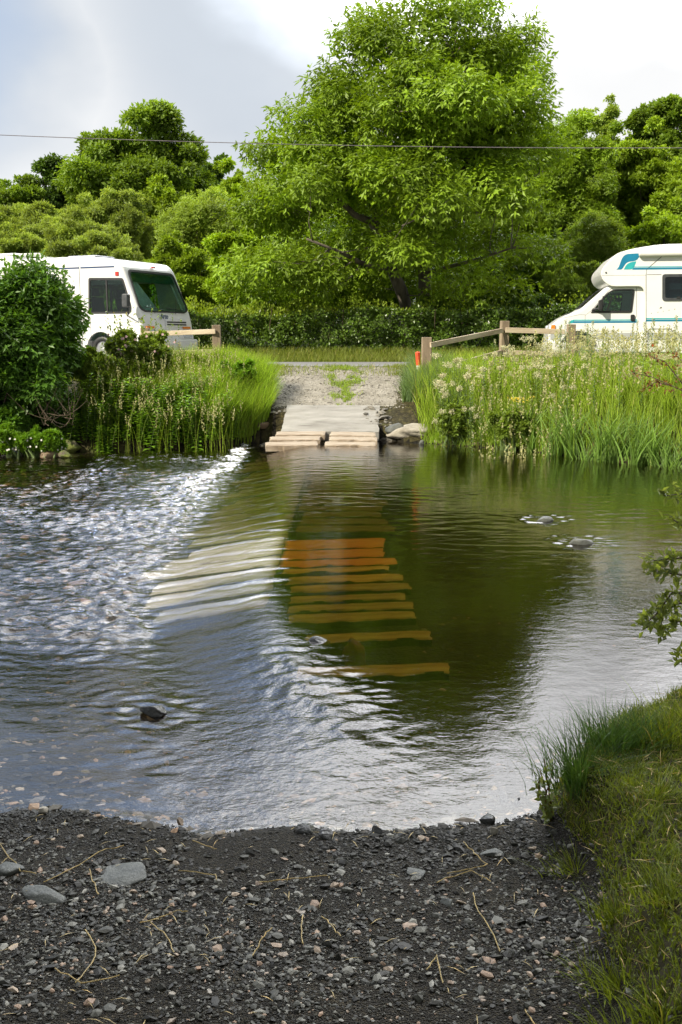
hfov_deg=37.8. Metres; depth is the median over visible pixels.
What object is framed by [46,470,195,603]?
river pebbles
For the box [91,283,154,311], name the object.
window frame
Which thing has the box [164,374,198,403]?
nettle
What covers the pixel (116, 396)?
nettle
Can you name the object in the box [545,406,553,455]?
willowherb
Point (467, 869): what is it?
straw
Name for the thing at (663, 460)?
reed clump
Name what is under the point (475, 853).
straw
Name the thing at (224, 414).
nettle
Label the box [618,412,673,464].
reed clump
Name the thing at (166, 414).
nettle
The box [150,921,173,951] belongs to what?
straw
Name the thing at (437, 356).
meadowsweet
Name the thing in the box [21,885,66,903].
stone
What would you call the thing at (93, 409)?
nettle
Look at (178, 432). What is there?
nettle
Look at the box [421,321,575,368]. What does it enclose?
timber fence
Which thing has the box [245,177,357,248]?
tree
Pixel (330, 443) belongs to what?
plank
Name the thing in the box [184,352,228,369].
bush
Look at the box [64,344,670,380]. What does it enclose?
verge grass
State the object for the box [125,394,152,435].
nettle
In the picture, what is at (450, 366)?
meadowsweet
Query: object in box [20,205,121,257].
willow
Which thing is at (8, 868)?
stone
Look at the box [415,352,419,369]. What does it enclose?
marker stake
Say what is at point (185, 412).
nettle
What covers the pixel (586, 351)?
meadowsweet
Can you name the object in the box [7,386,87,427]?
dead stems
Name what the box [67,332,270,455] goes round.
tall grass
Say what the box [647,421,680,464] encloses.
reed clump
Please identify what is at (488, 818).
stone
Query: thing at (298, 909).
litter
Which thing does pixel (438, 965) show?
straw
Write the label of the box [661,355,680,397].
meadowsweet
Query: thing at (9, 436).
cress plant
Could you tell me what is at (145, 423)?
nettle
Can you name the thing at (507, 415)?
leafy plant
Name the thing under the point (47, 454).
stone
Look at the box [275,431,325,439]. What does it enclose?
plank
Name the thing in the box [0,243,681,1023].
ground
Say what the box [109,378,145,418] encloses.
nettle
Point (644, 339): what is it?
willowherb
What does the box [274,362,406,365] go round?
road
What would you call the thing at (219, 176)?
tree
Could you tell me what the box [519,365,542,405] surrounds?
meadowsweet
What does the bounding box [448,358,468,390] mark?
meadowsweet
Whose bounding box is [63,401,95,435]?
nettle
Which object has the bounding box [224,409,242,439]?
nettle
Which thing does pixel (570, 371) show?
meadowsweet
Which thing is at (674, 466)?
reed clump
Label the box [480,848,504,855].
stone
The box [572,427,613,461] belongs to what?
reed clump
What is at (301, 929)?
straw
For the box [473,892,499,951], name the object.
straw
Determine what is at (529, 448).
reed clump
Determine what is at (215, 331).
timber fence
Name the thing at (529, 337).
meadowsweet
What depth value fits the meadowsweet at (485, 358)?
18.13 m
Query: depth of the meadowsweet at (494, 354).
17.75 m
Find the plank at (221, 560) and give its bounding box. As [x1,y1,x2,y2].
[163,545,279,569]
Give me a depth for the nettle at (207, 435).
17.57 m
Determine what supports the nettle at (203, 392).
on the ground at (20, 725)
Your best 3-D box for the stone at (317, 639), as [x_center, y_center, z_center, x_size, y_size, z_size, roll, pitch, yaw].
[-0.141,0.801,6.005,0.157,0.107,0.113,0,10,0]
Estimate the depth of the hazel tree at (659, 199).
37.54 m
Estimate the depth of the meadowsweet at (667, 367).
15.76 m
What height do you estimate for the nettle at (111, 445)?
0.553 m
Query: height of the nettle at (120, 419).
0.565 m
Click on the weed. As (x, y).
(547, 811)
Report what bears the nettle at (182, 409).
on the ground at (20, 725)
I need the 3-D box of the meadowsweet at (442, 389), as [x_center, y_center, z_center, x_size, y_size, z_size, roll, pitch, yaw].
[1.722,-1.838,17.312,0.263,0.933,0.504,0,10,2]
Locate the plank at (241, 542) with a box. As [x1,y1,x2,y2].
[201,535,282,549]
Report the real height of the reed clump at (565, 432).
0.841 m
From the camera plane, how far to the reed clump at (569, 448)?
15.22 m
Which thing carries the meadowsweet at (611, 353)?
on the ground at (20, 725)
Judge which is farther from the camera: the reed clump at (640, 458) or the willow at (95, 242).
the willow at (95, 242)
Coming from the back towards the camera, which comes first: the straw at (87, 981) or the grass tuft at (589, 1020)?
the straw at (87, 981)
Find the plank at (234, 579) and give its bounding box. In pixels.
[148,566,273,599]
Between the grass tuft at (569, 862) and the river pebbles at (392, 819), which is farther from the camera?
the river pebbles at (392, 819)
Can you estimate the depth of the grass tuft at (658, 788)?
3.29 m
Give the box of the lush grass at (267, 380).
[195,343,284,439]
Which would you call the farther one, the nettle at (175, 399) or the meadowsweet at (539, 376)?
the nettle at (175, 399)
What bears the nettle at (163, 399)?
on the ground at (20, 725)
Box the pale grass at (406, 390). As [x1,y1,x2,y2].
[387,346,473,408]
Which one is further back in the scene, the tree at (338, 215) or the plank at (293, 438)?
the tree at (338, 215)
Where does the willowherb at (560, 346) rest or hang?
on the ground at (20, 725)
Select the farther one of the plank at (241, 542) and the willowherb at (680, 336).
the willowherb at (680, 336)
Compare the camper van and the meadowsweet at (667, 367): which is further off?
the camper van
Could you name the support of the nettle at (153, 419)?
on the ground at (20, 725)
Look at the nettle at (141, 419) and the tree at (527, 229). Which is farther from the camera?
the tree at (527, 229)
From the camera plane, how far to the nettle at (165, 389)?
17.95 m
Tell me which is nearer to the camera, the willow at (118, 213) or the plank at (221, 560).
the plank at (221, 560)
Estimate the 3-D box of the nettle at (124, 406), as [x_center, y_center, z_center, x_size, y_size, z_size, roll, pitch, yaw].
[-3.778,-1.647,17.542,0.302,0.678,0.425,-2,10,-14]
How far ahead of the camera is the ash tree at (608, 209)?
40.83 m
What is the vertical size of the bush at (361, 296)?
3.970 m
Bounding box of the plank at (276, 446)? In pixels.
[265,441,317,450]
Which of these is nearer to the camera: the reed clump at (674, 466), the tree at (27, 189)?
the reed clump at (674, 466)
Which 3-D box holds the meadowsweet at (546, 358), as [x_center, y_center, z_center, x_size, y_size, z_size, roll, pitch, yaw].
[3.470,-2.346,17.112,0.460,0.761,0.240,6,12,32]
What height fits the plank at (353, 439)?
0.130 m
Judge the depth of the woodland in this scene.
75.49 m
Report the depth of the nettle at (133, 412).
17.59 m
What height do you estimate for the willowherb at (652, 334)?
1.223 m
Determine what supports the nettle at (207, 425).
on the ground at (20, 725)
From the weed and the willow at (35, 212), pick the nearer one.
the weed
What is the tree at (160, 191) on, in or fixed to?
on the ground at (20, 725)
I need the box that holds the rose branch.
[625,351,681,395]
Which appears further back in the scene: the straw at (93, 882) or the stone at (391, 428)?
the stone at (391, 428)
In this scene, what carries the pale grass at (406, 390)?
on the ground at (20, 725)
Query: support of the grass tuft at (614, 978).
on the ground at (20, 725)
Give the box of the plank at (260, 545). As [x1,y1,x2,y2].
[188,537,281,557]
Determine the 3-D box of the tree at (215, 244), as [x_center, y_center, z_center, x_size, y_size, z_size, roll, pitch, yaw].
[-3.169,-7.114,32.149,2.588,4.276,2.685,-8,13,-38]
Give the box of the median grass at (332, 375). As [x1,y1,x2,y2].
[318,364,367,404]
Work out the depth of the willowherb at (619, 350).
15.27 m
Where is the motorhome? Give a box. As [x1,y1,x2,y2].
[0,253,197,354]
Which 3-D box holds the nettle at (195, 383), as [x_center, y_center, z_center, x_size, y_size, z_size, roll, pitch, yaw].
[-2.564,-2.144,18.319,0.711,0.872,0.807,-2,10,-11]
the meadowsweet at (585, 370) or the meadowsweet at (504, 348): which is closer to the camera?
the meadowsweet at (585, 370)
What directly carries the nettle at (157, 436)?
on the ground at (20, 725)
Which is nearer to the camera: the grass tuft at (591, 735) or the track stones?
the grass tuft at (591, 735)
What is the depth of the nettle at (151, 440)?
17.37 m
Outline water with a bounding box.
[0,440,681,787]
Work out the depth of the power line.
23.32 m
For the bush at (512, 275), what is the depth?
34.73 m
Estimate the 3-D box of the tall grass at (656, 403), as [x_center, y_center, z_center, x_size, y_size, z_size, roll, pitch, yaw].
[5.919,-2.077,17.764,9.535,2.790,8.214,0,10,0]
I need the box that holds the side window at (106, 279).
[88,278,130,313]
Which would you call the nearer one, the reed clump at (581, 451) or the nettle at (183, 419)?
the reed clump at (581, 451)
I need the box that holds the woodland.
[3,166,499,240]
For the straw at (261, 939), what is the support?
on the ground at (20, 725)
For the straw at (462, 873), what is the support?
on the ground at (20, 725)
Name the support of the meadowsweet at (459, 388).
on the ground at (20, 725)
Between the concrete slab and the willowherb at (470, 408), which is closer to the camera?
the willowherb at (470, 408)
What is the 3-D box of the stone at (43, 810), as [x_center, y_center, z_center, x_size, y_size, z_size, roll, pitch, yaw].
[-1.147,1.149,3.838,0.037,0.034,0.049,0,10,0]
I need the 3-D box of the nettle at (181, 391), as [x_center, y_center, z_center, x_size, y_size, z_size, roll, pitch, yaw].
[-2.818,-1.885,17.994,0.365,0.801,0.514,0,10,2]
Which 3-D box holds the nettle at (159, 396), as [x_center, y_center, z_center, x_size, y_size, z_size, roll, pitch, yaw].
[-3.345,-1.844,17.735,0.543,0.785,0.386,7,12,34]
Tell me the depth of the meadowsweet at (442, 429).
16.68 m
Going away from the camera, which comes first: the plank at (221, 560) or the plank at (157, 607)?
the plank at (157, 607)
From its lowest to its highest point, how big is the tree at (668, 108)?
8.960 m
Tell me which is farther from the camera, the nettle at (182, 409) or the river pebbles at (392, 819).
the nettle at (182, 409)
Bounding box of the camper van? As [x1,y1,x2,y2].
[541,244,681,355]
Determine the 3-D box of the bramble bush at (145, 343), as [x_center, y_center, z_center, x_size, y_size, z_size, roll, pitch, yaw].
[-3.790,-2.969,18.749,1.346,1.778,1.582,5,11,26]
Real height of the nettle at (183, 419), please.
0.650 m
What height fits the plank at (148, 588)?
0.257 m
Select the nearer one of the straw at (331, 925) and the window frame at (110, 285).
the straw at (331, 925)
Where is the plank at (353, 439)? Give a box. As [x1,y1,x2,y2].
[329,436,376,444]
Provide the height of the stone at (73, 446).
0.276 m
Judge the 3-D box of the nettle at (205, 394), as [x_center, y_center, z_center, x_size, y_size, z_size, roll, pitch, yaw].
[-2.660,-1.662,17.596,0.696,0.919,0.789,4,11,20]
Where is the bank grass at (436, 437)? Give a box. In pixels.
[421,387,542,450]
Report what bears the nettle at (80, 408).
on the ground at (20, 725)
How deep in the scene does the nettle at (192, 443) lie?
17.54 m
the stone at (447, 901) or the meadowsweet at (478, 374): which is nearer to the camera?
the stone at (447, 901)
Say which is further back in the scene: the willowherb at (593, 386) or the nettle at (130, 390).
the nettle at (130, 390)
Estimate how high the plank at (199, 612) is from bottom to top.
0.256 m
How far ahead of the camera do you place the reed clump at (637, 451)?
14.38 m
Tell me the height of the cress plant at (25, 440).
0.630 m
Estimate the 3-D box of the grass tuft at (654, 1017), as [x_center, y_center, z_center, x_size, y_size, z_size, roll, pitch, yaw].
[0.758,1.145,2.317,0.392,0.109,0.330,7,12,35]
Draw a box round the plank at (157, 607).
[143,580,269,621]
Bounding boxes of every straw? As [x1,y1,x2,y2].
[0,844,35,873]
[44,845,123,881]
[55,968,119,983]
[75,929,95,982]
[89,869,98,894]
[140,910,187,922]
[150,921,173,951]
[178,870,216,879]
[252,927,272,955]
[259,875,326,882]
[301,915,303,943]
[321,916,340,936]
[426,954,443,982]
[436,870,490,882]
[447,863,487,873]
[463,841,487,864]
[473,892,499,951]
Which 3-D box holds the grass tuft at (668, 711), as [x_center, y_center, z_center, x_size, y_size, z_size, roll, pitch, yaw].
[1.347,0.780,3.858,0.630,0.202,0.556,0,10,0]
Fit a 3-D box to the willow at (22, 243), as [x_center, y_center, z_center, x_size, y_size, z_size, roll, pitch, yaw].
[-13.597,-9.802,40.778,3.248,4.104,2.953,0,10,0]
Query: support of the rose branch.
on the ground at (20, 725)
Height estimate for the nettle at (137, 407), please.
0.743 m
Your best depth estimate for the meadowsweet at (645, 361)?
16.52 m
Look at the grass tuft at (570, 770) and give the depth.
3.59 m
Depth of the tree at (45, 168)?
65.75 m
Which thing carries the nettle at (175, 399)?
on the ground at (20, 725)
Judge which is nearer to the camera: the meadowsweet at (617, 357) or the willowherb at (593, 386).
the willowherb at (593, 386)
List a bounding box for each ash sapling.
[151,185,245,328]
[558,173,630,267]
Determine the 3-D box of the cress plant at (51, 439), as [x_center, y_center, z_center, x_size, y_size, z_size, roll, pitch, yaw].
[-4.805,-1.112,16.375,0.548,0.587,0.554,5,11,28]
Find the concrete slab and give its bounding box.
[281,405,379,440]
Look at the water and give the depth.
7.03 m
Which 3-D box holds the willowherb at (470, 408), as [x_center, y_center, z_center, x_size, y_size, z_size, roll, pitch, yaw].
[2.167,-1.602,16.686,0.153,1.034,0.154,2,10,9]
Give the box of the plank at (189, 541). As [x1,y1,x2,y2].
[183,520,284,548]
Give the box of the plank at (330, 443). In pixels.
[325,441,375,445]
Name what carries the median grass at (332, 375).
on the ground at (20, 725)
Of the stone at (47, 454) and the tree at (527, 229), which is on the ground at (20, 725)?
the tree at (527, 229)
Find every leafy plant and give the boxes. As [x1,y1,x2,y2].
[435,402,476,445]
[485,406,533,450]
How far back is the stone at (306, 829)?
3.66 m
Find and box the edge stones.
[259,405,391,445]
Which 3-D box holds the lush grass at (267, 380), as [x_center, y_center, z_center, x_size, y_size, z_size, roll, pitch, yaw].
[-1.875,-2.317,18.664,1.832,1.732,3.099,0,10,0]
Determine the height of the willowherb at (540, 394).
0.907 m
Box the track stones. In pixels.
[271,366,403,411]
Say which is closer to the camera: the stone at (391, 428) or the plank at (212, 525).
the plank at (212, 525)
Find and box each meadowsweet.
[430,352,448,405]
[432,408,454,446]
[433,373,446,407]
[433,379,446,417]
[433,384,449,409]
[441,385,462,404]
[447,363,469,400]
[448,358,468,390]
[449,373,473,417]
[457,357,471,388]
[461,406,479,447]
[476,366,486,407]
[482,356,491,387]
[490,351,505,387]
[494,365,511,398]
[500,345,509,378]
[507,335,534,376]
[513,358,527,388]
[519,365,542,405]
[530,353,553,384]
[530,364,542,403]
[531,345,549,369]
[532,342,548,364]
[532,364,554,416]
[537,348,566,401]
[548,384,576,425]
[551,343,573,371]
[560,361,578,393]
[570,345,586,386]
[579,334,601,368]
[579,336,596,369]
[580,355,593,395]
[591,329,614,361]
[592,328,619,368]
[593,352,618,390]
[599,340,621,375]
[607,344,626,370]
[630,365,642,395]
[641,349,655,379]
[659,354,679,388]
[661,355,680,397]
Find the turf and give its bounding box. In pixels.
[551,683,681,1023]
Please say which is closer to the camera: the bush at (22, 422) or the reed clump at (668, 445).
the reed clump at (668, 445)
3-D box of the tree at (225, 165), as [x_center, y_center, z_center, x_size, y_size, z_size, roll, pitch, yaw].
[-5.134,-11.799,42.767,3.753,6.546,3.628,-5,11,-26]
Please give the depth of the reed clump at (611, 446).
14.61 m
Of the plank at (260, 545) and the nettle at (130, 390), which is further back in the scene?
the nettle at (130, 390)
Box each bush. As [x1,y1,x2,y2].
[0,248,92,432]
[0,351,37,431]
[70,326,148,398]
[103,306,181,383]
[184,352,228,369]
[217,358,259,398]
[245,264,331,346]
[323,255,415,335]
[387,224,467,307]
[406,295,474,348]
[409,244,539,333]
[467,286,561,346]
[498,228,563,295]
[538,260,615,320]
[611,240,649,304]
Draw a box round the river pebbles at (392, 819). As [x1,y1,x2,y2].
[0,583,590,839]
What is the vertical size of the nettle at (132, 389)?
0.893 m
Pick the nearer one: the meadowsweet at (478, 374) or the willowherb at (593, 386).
the willowherb at (593, 386)
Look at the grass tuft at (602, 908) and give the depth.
2.87 m
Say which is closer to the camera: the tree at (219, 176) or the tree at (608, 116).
the tree at (608, 116)
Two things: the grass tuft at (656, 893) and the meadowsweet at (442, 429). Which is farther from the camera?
the meadowsweet at (442, 429)
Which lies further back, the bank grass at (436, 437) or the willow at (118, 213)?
the willow at (118, 213)
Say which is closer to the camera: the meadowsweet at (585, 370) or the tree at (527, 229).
the meadowsweet at (585, 370)
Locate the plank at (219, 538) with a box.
[187,527,284,556]
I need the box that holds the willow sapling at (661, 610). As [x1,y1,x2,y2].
[630,482,681,667]
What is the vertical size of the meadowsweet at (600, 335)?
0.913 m
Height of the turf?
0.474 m
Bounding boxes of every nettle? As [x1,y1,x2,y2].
[55,413,78,450]
[61,401,81,442]
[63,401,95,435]
[66,389,88,426]
[67,373,95,422]
[69,400,98,442]
[72,380,101,420]
[82,393,113,425]
[85,388,101,422]
[92,384,124,428]
[92,394,118,435]
[92,401,119,437]
[93,421,109,454]
[94,378,146,426]
[97,375,125,409]
[100,398,140,440]
[100,426,110,453]
[101,425,117,453]
[104,394,119,431]
[108,403,128,431]
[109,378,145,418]
[111,377,152,425]
[118,403,133,434]
[118,407,133,442]
[124,392,155,431]
[125,377,160,417]
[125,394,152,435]
[128,394,140,431]
[132,408,146,441]
[134,386,158,427]
[134,409,166,445]
[135,379,170,411]
[135,408,180,452]
[136,399,153,439]
[139,378,172,427]
[139,388,168,433]
[146,386,168,421]
[146,400,165,437]
[150,398,178,439]
[153,379,175,409]
[154,409,180,441]
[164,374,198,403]
[165,383,187,421]
[166,401,199,442]
[173,400,193,431]
[174,389,208,427]
[176,385,190,426]
[177,402,201,435]
[177,415,202,448]
[178,391,209,443]
[181,394,220,442]
[183,389,208,420]
[185,402,204,451]
[187,394,225,435]
[188,372,219,390]
[194,386,219,409]
[194,405,225,443]
[199,408,214,441]
[217,389,233,436]
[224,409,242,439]
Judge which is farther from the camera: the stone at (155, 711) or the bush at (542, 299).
the bush at (542, 299)
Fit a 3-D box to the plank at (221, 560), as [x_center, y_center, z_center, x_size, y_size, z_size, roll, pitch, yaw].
[-1.037,0.454,8.822,1.052,0.256,0.390,0,10,0]
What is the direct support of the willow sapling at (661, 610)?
on the ground at (20, 725)
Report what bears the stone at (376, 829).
on the ground at (20, 725)
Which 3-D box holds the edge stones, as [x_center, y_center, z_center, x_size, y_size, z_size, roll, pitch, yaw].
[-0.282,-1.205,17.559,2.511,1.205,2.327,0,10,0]
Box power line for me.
[4,135,681,147]
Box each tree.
[0,173,45,216]
[29,152,70,209]
[51,98,216,207]
[137,173,188,259]
[143,229,220,320]
[198,156,265,307]
[199,152,228,184]
[201,225,273,339]
[205,0,580,341]
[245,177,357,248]
[456,169,542,256]
[501,107,624,246]
[535,161,626,234]
[578,93,631,160]
[607,115,681,230]
[608,93,681,156]
[621,196,681,249]
[649,178,681,218]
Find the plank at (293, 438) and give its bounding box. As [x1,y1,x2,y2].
[269,436,320,443]
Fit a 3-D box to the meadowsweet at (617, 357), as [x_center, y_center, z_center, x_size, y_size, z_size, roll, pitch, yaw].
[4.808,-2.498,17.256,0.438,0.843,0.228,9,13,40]
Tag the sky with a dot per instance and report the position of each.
(69, 68)
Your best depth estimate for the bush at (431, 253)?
37.59 m
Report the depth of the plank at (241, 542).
9.77 m
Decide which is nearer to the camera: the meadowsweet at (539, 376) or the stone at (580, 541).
the stone at (580, 541)
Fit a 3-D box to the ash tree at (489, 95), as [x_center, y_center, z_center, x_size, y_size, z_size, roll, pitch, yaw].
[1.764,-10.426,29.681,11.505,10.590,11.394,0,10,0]
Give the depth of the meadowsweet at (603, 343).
18.11 m
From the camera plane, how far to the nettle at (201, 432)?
17.61 m
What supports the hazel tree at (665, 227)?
on the ground at (20, 725)
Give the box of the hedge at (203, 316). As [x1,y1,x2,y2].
[92,290,621,351]
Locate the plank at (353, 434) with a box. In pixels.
[329,432,375,436]
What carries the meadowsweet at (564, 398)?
on the ground at (20, 725)
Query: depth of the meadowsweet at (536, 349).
17.63 m
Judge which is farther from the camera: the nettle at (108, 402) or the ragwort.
the nettle at (108, 402)
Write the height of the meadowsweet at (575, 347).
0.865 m
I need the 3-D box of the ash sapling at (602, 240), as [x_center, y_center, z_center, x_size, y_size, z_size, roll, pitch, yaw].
[8.502,-8.151,33.141,2.796,5.906,2.605,0,10,0]
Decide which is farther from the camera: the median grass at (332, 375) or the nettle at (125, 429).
the median grass at (332, 375)
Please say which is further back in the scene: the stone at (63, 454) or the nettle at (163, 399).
the nettle at (163, 399)
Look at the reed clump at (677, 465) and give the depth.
13.90 m
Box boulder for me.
[386,423,431,438]
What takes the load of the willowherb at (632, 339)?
on the ground at (20, 725)
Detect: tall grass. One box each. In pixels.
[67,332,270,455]
[407,318,681,459]
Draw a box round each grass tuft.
[486,703,678,812]
[513,826,588,885]
[542,691,680,767]
[548,934,604,998]
[553,941,632,1008]
[555,990,634,1023]
[567,871,625,935]
[570,694,681,759]
[571,931,681,1023]
[588,764,681,814]
[608,693,681,760]
[611,845,681,930]
[621,676,681,746]
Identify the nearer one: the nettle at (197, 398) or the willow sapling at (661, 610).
the willow sapling at (661, 610)
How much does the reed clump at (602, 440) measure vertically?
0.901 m
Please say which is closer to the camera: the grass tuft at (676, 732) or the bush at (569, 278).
the grass tuft at (676, 732)
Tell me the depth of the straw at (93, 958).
2.84 m
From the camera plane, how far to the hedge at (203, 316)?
27.71 m
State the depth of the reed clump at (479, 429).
16.78 m
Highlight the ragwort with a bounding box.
[507,396,533,410]
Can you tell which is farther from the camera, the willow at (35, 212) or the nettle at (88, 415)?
the willow at (35, 212)
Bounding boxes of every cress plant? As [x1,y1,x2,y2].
[0,422,28,457]
[15,424,42,457]
[31,428,67,457]
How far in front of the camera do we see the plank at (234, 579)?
7.91 m
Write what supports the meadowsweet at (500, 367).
on the ground at (20, 725)
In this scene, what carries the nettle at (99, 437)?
on the ground at (20, 725)
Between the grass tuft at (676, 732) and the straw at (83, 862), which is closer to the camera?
the straw at (83, 862)
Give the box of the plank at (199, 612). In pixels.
[152,594,265,626]
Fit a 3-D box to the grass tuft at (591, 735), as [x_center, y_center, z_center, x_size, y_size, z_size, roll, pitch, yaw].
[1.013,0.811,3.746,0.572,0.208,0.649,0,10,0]
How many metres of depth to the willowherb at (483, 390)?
17.02 m
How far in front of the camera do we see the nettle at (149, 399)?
17.51 m
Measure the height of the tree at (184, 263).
4.176 m
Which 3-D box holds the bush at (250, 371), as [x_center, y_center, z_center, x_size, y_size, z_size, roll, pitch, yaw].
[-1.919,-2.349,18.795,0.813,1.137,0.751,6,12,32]
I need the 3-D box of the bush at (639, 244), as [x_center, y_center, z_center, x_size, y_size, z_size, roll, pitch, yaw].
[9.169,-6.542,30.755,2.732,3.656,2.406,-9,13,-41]
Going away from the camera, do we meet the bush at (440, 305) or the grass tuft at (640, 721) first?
the grass tuft at (640, 721)
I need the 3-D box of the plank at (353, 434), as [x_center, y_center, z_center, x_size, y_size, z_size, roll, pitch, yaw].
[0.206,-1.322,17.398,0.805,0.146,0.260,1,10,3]
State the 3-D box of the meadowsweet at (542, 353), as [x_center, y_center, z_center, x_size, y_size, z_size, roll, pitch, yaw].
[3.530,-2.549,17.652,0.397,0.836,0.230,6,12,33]
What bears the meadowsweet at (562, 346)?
on the ground at (20, 725)
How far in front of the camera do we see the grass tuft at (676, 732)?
3.75 m
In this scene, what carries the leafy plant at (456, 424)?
on the ground at (20, 725)
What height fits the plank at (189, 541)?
0.249 m
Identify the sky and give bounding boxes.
[0,0,681,188]
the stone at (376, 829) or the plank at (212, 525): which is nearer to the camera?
the stone at (376, 829)
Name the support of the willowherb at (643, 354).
on the ground at (20, 725)
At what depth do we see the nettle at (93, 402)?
17.66 m
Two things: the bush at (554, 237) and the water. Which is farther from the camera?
the bush at (554, 237)
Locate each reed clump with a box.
[472,420,488,437]
[509,396,559,439]
[514,423,545,451]
[532,406,589,453]
[534,403,581,454]
[536,424,565,455]
[540,403,593,443]
[544,406,605,457]
[547,406,594,456]
[565,438,595,459]
[571,406,640,461]
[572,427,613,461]
[576,402,633,461]
[576,415,644,462]
[598,406,659,457]
[600,406,671,464]
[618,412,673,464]
[619,434,651,463]
[626,413,675,463]
[641,435,681,466]
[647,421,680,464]
[648,453,681,469]
[659,441,681,467]
[666,433,681,465]
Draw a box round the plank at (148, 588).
[136,556,276,594]
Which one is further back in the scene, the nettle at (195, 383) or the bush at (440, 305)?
the bush at (440, 305)
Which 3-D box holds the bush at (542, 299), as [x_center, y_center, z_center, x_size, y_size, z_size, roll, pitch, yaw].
[5.049,-5.463,28.801,2.440,2.207,2.540,8,13,39]
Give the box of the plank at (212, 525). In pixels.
[199,519,280,530]
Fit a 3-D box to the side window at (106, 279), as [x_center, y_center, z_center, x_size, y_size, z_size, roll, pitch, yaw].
[-5.641,-5.273,24.244,1.291,0.867,0.034,5,11,25]
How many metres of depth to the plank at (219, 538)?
9.98 m
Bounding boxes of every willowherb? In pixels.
[467,385,473,445]
[470,384,474,425]
[479,396,482,442]
[481,367,486,415]
[538,375,542,420]
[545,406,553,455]
[556,325,563,376]
[564,373,570,421]
[585,324,589,383]
[592,367,596,417]
[615,347,622,414]
[630,323,634,358]
[638,351,644,412]
[639,321,645,361]
[649,319,654,362]
[673,335,681,396]
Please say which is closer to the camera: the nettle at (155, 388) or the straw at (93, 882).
the straw at (93, 882)
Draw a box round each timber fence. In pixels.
[140,325,220,353]
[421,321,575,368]
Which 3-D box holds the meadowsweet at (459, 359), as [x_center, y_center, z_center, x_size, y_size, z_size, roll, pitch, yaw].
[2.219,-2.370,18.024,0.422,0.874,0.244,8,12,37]
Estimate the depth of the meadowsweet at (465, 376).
17.08 m
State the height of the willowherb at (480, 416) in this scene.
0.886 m
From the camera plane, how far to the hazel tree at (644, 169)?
41.12 m
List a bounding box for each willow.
[0,199,74,236]
[0,221,48,257]
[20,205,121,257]
[39,229,151,305]
[64,185,156,260]
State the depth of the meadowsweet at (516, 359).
17.61 m
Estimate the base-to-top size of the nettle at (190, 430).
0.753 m
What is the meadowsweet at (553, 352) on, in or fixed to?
on the ground at (20, 725)
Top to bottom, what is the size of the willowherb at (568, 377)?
1.078 m
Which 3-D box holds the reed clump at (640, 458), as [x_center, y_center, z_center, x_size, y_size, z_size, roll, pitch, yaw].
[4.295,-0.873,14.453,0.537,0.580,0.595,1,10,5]
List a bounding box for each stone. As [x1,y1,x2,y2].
[0,861,24,875]
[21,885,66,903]
[38,806,47,813]
[40,450,57,457]
[58,450,71,457]
[62,439,81,454]
[97,862,146,885]
[140,705,166,716]
[177,817,183,825]
[257,421,268,428]
[295,824,315,834]
[309,636,326,642]
[318,827,334,839]
[371,825,381,833]
[385,423,402,432]
[407,867,425,878]
[440,898,452,906]
[479,813,494,824]
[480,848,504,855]
[490,827,497,834]
[513,798,520,807]
[537,516,553,521]
[568,538,594,544]
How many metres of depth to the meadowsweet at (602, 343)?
18.09 m
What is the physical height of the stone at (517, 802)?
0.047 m
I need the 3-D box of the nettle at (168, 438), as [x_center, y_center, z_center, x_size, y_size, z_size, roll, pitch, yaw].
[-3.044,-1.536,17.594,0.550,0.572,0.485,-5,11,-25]
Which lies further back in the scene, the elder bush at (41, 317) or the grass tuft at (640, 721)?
the elder bush at (41, 317)
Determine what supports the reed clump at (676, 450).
on the ground at (20, 725)
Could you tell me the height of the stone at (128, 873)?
0.051 m
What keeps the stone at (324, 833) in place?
on the ground at (20, 725)
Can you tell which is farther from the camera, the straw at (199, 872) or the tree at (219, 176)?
the tree at (219, 176)
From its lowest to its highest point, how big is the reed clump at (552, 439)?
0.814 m
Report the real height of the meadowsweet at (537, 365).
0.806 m
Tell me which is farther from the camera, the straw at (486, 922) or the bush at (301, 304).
the bush at (301, 304)
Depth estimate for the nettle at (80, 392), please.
17.70 m
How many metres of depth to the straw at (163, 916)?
3.07 m
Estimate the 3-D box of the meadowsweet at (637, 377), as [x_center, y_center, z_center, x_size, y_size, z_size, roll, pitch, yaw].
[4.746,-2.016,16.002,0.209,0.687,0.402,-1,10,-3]
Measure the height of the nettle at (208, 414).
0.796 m
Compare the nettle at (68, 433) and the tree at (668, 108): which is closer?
the nettle at (68, 433)
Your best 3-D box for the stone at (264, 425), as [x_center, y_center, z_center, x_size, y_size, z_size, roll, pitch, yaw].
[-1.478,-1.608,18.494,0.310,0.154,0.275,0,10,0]
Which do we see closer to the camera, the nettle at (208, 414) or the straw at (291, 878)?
the straw at (291, 878)
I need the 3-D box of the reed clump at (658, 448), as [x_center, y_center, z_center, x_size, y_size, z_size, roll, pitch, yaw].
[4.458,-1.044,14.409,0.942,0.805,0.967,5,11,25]
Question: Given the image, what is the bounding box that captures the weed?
[529,759,561,823]
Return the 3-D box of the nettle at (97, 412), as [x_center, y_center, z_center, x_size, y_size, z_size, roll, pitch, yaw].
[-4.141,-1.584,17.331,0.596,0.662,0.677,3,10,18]
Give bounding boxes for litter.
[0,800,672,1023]
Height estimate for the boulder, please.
0.320 m
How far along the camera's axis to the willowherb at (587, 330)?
16.18 m

